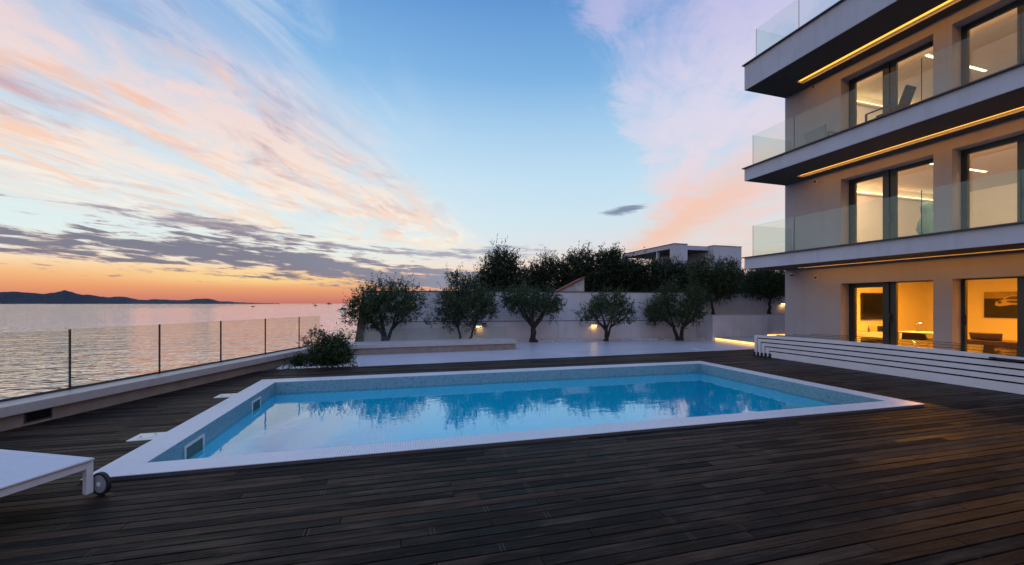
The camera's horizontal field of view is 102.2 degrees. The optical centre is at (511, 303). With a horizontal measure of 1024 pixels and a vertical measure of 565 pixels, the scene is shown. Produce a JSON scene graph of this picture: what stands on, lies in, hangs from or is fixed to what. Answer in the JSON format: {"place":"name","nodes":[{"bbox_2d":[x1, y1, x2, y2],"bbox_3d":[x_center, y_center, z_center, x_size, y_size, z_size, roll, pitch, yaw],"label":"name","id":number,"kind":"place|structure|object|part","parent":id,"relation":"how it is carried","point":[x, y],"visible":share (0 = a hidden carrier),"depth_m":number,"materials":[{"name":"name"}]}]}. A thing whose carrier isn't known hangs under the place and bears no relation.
{"place":"outdoors","nodes":[
{"label":"outdoors","id":0,"kind":"place"},
{"bbox_2d":[0,290,279,303],"bbox_3d":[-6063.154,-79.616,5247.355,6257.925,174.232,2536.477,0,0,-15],"label":"hills","id":1,"kind":"structure","parent":0,"point":[64,297],"depth_m":5039.78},
{"bbox_2d":[0,303,358,398],"bbox_3d":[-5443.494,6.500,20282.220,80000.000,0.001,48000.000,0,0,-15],"label":"sea","id":2,"kind":"structure","parent":0,"point":[33,359],"depth_m":83.44,"materials":[{"name":"liquid"}]},
{"bbox_2d":[0,0,839,302],"label":"sky","id":3,"kind":"structure","parent":0,"point":[246,151],"materials":[{"name":"blue"}]},
{"bbox_2d":[0,349,1023,564],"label":"deck","id":4,"kind":"structure","parent":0,"point":[937,478],"depth_m":3.23,"materials":[{"name":"brown wood"}]},
{"bbox_2d":[0,449,111,497],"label":"sun lounger","id":5,"kind":"object","parent":4,"relation":"on","point":[21,470],"visible":1,"depth_m":3.10,"materials":[{"name":"white"}]},
{"bbox_2d":[126,432,165,441],"bbox_3d":[-4.082,1.495,4.630,0.265,0.030,0.260,0,0,-15],"label":"skimmer lid","id":6,"kind":"object","parent":4,"relation":"on","point":[145,436],"visible":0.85,"depth_m":4.60,"materials":[{"name":"white paint"}]},
{"bbox_2d":[214,393,236,397],"bbox_3d":[-4.621,1.495,6.686,0.260,0.030,0.270,0,0,-15],"label":"skimmer lid","id":7,"kind":"object","parent":4,"relation":"on","point":[225,395],"visible":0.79,"depth_m":6.65,"materials":[{"name":"white paint"}]},
{"bbox_2d":[80,361,923,480],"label":"swimming pool","id":8,"kind":"structure","parent":4,"relation":"in","point":[267,422],"depth_m":8.01,"materials":[{"name":"blue liquid"}]},
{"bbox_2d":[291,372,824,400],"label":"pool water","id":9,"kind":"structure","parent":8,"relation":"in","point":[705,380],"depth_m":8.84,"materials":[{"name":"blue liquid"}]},
{"bbox_2d":[753,334,1023,394],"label":"steps","id":10,"kind":"structure","parent":4,"relation":"on","point":[996,368],"depth_m":8.46,"materials":[{"name":"white stone"}]},
{"bbox_2d":[354,338,753,366],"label":"pavement","id":11,"kind":"structure","parent":0,"point":[536,350],"depth_m":12.86,"materials":[{"name":"white concrete"}]},
{"bbox_2d":[337,270,429,340],"bbox_3d":[-4.648,0.169,14.999,3.286,2.798,2.352,0,0,-15],"label":"olive tree","id":12,"kind":"object","parent":11,"relation":"on","point":[368,309],"visible":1,"depth_m":14.78,"materials":[{"name":"green plant"}]},
{"bbox_2d":[348,338,516,354],"bbox_3d":[-2.692,1.373,12.983,5.799,0.355,1.020,0,0,-18],"label":"bench","id":13,"kind":"object","parent":11,"relation":"on","point":[408,346],"visible":0.61,"depth_m":12.66,"materials":[{"name":"concrete"}]},
{"bbox_2d":[423,262,503,338],"bbox_3d":[-1.755,-0.020,15.571,2.994,3.170,2.061,0,0,14],"label":"olive tree","id":14,"kind":"object","parent":11,"relation":"on","point":[478,303],"visible":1,"depth_m":15.50,"materials":[{"name":"green plant"}]},
{"bbox_2d":[497,277,566,341],"bbox_3d":[0.768,0.246,16.138,2.960,2.639,1.938,0,0,-15],"label":"olive tree","id":15,"kind":"object","parent":11,"relation":"on","point":[537,299],"visible":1,"depth_m":15.93,"materials":[{"name":"green plant"}]},
{"bbox_2d":[571,284,639,340],"bbox_3d":[3.648,0.381,16.302,2.643,2.381,1.729,0,0,32],"label":"olive tree","id":16,"kind":"object","parent":11,"relation":"on","point":[609,311],"visible":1,"depth_m":16.15,"materials":[{"name":"green plant"}]},
{"bbox_2d":[637,266,714,340],"bbox_3d":[6.633,0.060,16.754,2.990,3.005,2.334,0,0,18],"label":"olive tree","id":17,"kind":"object","parent":11,"relation":"on","point":[655,309],"visible":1,"depth_m":16.45,"materials":[{"name":"green plant"}]},
{"bbox_2d":[697,314,784,339],"bbox_3d":[11.719,0.984,17.935,7.217,1.032,1.176,0,0,-7],"label":"raised planter","id":18,"kind":"object","parent":11,"relation":"on","point":[711,327],"visible":0.58,"depth_m":17.13,"materials":[{"name":"stone"}]},
{"bbox_2d":[683,250,747,314],"bbox_3d":[8.762,-0.862,17.615,2.871,2.793,1.730,0,0,7],"label":"olive tree","id":19,"kind":"object","parent":18,"relation":"in","point":[718,287],"visible":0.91,"depth_m":17.46,"materials":[{"name":"green plant"}]},
{"bbox_2d":[738,269,784,313],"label":"olive tree","id":20,"kind":"object","parent":18,"relation":"in","point":[776,278],"visible":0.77,"depth_m":18.02,"materials":[{"name":"green plant"}]},
{"bbox_2d":[804,124,836,143],"bbox_3d":[9.686,-5.064,12.930,0.654,0.788,0.720,0,0,-17],"label":"balcony chair","id":21,"kind":"object","parent":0,"point":[816,133],"visible":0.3,"depth_m":12.78,"materials":[{"name":"grey metal"}]},
{"bbox_2d":[877,326,882,331],"bbox_3d":[13.670,0.939,15.207,0.340,0.200,0.205,0,0,-17],"label":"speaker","id":22,"kind":"object","parent":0,"point":[879,328],"visible":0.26,"depth_m":15.15},
{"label":"ground","id":23,"kind":"structure","parent":0,"visible":0},
{"bbox_2d":[0,347,310,431],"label":"sea wall","id":24,"kind":"structure","parent":23,"relation":"on","point":[20,412],"depth_m":6.18,"materials":[{"name":"concrete"}]},
{"bbox_2d":[0,317,313,401],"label":"glass balustrade","id":25,"kind":"object","parent":24,"relation":"on","point":[97,383],"visible":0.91,"depth_m":6.95,"materials":[{"name":"clear glass"}]},
{"bbox_2d":[265,357,357,370],"bbox_3d":[-5.115,1.539,10.792,2.315,0.038,2.902,0,0,-15],"label":"planting bed","id":26,"kind":"object","parent":23,"relation":"on","point":[352,365],"visible":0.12,"depth_m":9.79,"materials":[{"name":"white gravel"}]},
{"bbox_2d":[285,342,313,366],"bbox_3d":[-5.055,1.294,9.850,0.685,0.784,0.556,0,0,-15],"label":"shrub","id":27,"kind":"object","parent":26,"relation":"on","point":[299,359],"visible":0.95,"depth_m":9.81,"materials":[{"name":"green plant"}]},
{"bbox_2d":[298,324,324,363],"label":"flower stalks","id":28,"kind":"object","parent":26,"relation":"on","point":[310,335],"visible":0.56,"depth_m":10.33,"materials":[{"name":"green plant"}]},
{"bbox_2d":[300,318,361,367],"bbox_3d":[-4.393,1.109,10.087,1.511,1.480,1.212,0,0,-15],"label":"shrub","id":29,"kind":"object","parent":26,"relation":"on","point":[331,349],"visible":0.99,"depth_m":9.99,"materials":[{"name":"green plant"}]},
{"bbox_2d":[277,337,704,369],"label":"pebbles","id":30,"kind":"object","parent":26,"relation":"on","point":[562,340],"visible":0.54,"depth_m":16.52,"materials":[{"name":"white gravel"}]},
{"bbox_2d":[466,235,533,290],"bbox_3d":[-0.726,-1.212,23.898,4.179,5.587,3.987,0,0,32],"label":"evergreen tree","id":31,"kind":"object","parent":23,"relation":"on","point":[504,270],"visible":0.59,"depth_m":23.16,"materials":[{"name":"green plant"}]},
{"bbox_2d":[516,247,576,290],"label":"broadleaf tree","id":32,"kind":"object","parent":23,"relation":"on","point":[542,272],"visible":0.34,"depth_m":26.00,"materials":[{"name":"green plant"}]},
{"bbox_2d":[355,291,784,341],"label":"garden wall","id":33,"kind":"structure","parent":23,"relation":"on","point":[505,324],"depth_m":17.27,"materials":[{"name":"concrete"}]},
{"bbox_2d":[556,276,584,291],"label":"shed","id":34,"kind":"structure","parent":23,"relation":"on","point":[577,285],"depth_m":20.55,"materials":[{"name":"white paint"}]},
{"bbox_2d":[548,241,618,291],"bbox_3d":[4.517,-1.224,25.859,3.717,5.612,4.098,0,0,38],"label":"broadleaf tree","id":35,"kind":"object","parent":23,"relation":"on","point":[578,268],"visible":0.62,"depth_m":25.34,"materials":[{"name":"green plant"}]},
{"bbox_2d":[590,242,644,291],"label":"broadleaf tree","id":36,"kind":"object","parent":23,"relation":"on","point":[616,258],"visible":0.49,"depth_m":25.57,"materials":[{"name":"green plant"}]},
{"bbox_2d":[612,247,676,291],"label":"broadleaf tree","id":37,"kind":"object","parent":23,"relation":"on","point":[650,280],"visible":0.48,"depth_m":24.63,"materials":[{"name":"green plant"}]},
{"bbox_2d":[654,254,700,291],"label":"broadleaf tree","id":38,"kind":"object","parent":23,"relation":"on","point":[681,270],"visible":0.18,"depth_m":24.72,"materials":[{"name":"green plant"}]},
{"bbox_2d":[623,243,741,276],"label":"house","id":39,"kind":"structure","parent":23,"relation":"on","point":[685,251],"depth_m":47.20,"materials":[{"name":"paint"}]},
{"bbox_2d":[677,258,759,291],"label":"broadleaf tree","id":40,"kind":"object","parent":23,"relation":"on","point":[737,270],"visible":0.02,"depth_m":23.86,"materials":[{"name":"green plant"}]},
{"bbox_2d":[715,337,753,344],"bbox_3d":[13.741,1.464,8.963,6.810,0.172,18.190,0,0,-15],"label":"light strip","id":41,"kind":"object","parent":23,"relation":"on","point":[747,340],"visible":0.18,"depth_m":16.02,"materials":[{"name":"plastic"}]},
{"bbox_2d":[742,268,784,290],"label":"broadleaf tree","id":42,"kind":"object","parent":23,"relation":"on","point":[761,277],"visible":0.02,"depth_m":24.03,"materials":[{"name":"green plant"}]},
{"bbox_2d":[742,0,1023,347],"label":"apartment building","id":43,"kind":"structure","parent":23,"relation":"on","point":[953,122],"depth_m":12.04,"materials":[{"name":"white paint"}]},
{"bbox_2d":[857,101,882,109],"bbox_3d":[13.917,-7.014,15.018,4.400,0.082,0.089,0,0,-17],"label":"cove light","id":44,"kind":"object","parent":43,"relation":"attached to","point":[869,105],"depth_m":14.58,"materials":[{"name":"paint"}]},
{"bbox_2d":[861,293,882,319],"bbox_3d":[13.874,0.110,15.667,1.740,1.000,0.062,0,0,-17],"label":"television","id":45,"kind":"object","parent":43,"relation":"attached to","point":[871,306],"visible":0.56,"depth_m":15.52,"materials":[{"name":"black plastic"}]},
{"bbox_2d":[857,331,901,338],"bbox_3d":[13.160,1.220,15.099,2.800,0.360,0.612,0,0,-17],"label":"media cabinet","id":46,"kind":"object","parent":43,"relation":"on","point":[870,334],"visible":0.1,"depth_m":14.72,"materials":[{"name":"white paint"}]},
{"bbox_3d":[12.588,1.180,14.610,1.380,0.250,0.012,0,0,-17],"label":"door","id":47,"kind":"part","parent":46,"relation":"part of","materials":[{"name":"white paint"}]},
{"bbox_2d":[865,85,916,121],"bbox_3d":[10.158,-5.166,11.520,0.461,0.993,1.633,0,0,-17],"label":"deck chair","id":48,"kind":"object","parent":43,"relation":"on","point":[907,96],"visible":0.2,"depth_m":10.85,"materials":[{"name":"grey fabric"}]},
{"bbox_2d":[849,280,932,338],"bbox_3d":[11.121,0.386,12.109,0.164,2.021,2.308,0,0,-17],"label":"window","id":49,"kind":"structure","parent":43,"relation":"in","point":[890,289],"depth_m":12.19,"materials":[{"name":"metal"}]},
{"bbox_2d":[849,158,932,242],"bbox_3d":[11.121,-2.750,12.109,0.164,2.358,2.308,0,0,-17],"label":"window","id":50,"kind":"structure","parent":43,"relation":"in","point":[890,177],"depth_m":12.17,"materials":[{"name":"metal"}]},
{"bbox_2d":[849,41,932,126],"bbox_3d":[11.121,-5.890,12.109,0.164,2.438,2.308,0,0,-17],"label":"window","id":51,"kind":"structure","parent":43,"relation":"in","point":[890,68],"depth_m":12.17,"materials":[{"name":"metal"}]},
{"bbox_2d":[857,191,932,202],"bbox_3d":[13.917,-3.859,15.018,4.400,0.082,0.089,0,0,-17],"label":"cove light","id":52,"kind":"object","parent":43,"relation":"attached to","point":[899,197],"depth_m":15.06,"materials":[{"name":"paint"}]},
{"bbox_2d":[898,331,932,338],"bbox_3d":[13.473,1.170,13.397,0.900,0.460,1.250,0,0,-17],"label":"side table","id":53,"kind":"object","parent":43,"relation":"on","point":[926,332],"visible":0.21,"depth_m":13.49,"materials":[{"name":"white paint"}]},
{"bbox_2d":[902,332,932,340],"bbox_3d":[12.918,1.165,13.065,0.696,0.470,0.720,0,0,-17],"label":"sofa","id":54,"kind":"object","parent":43,"relation":"on","point":[915,336],"visible":0.39,"depth_m":12.94,"materials":[{"name":"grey fabric"}]},
{"bbox_2d":[916,202,932,234],"bbox_3d":[12.340,-2.275,12.316,0.759,1.410,0.660,0,0,-40],"label":"egg chair","id":55,"kind":"object","parent":43,"relation":"on","point":[927,217],"visible":0.42,"depth_m":12.08,"materials":[{"name":"teal fabric"}]},
{"bbox_2d":[968,339,1016,346],"bbox_3d":[13.699,1.215,11.045,0.950,0.370,2.120,0,0,-17],"label":"sofa","id":56,"kind":"object","parent":43,"relation":"on","point":[1010,343],"visible":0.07,"depth_m":11.30,"materials":[{"name":"brown fabric"}]},
{"bbox_2d":[969,332,1002,340],"bbox_3d":[13.235,0.928,11.551,0.165,0.200,0.686,0,0,-17],"label":"cushion","id":57,"kind":"object","parent":56,"relation":"on","point":[987,336],"visible":1,"depth_m":11.49,"materials":[{"name":"brown fabric"}]},
{"bbox_2d":[961,276,1023,347],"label":"window","id":58,"kind":"structure","parent":43,"relation":"in","point":[1020,280],"depth_m":9.83,"materials":[{"name":"glass"}]},
{"bbox_2d":[961,134,1023,228],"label":"window","id":59,"kind":"structure","parent":43,"relation":"in","point":[965,154],"depth_m":10.29,"materials":[{"name":"metal"}]},
{"bbox_2d":[961,0,1023,84],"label":"window","id":60,"kind":"structure","parent":43,"relation":"in","point":[1019,4],"depth_m":10.24,"materials":[{"name":"metal"}]},
{"bbox_2d":[984,292,1016,317],"bbox_3d":[17.376,0.055,14.151,0.050,0.910,1.740,0,0,-17],"label":"picture","id":61,"kind":"object","parent":43,"relation":"attached to","point":[1000,304],"visible":0.79,"depth_m":14.57,"materials":[{"name":"black fabric"}]}
]}

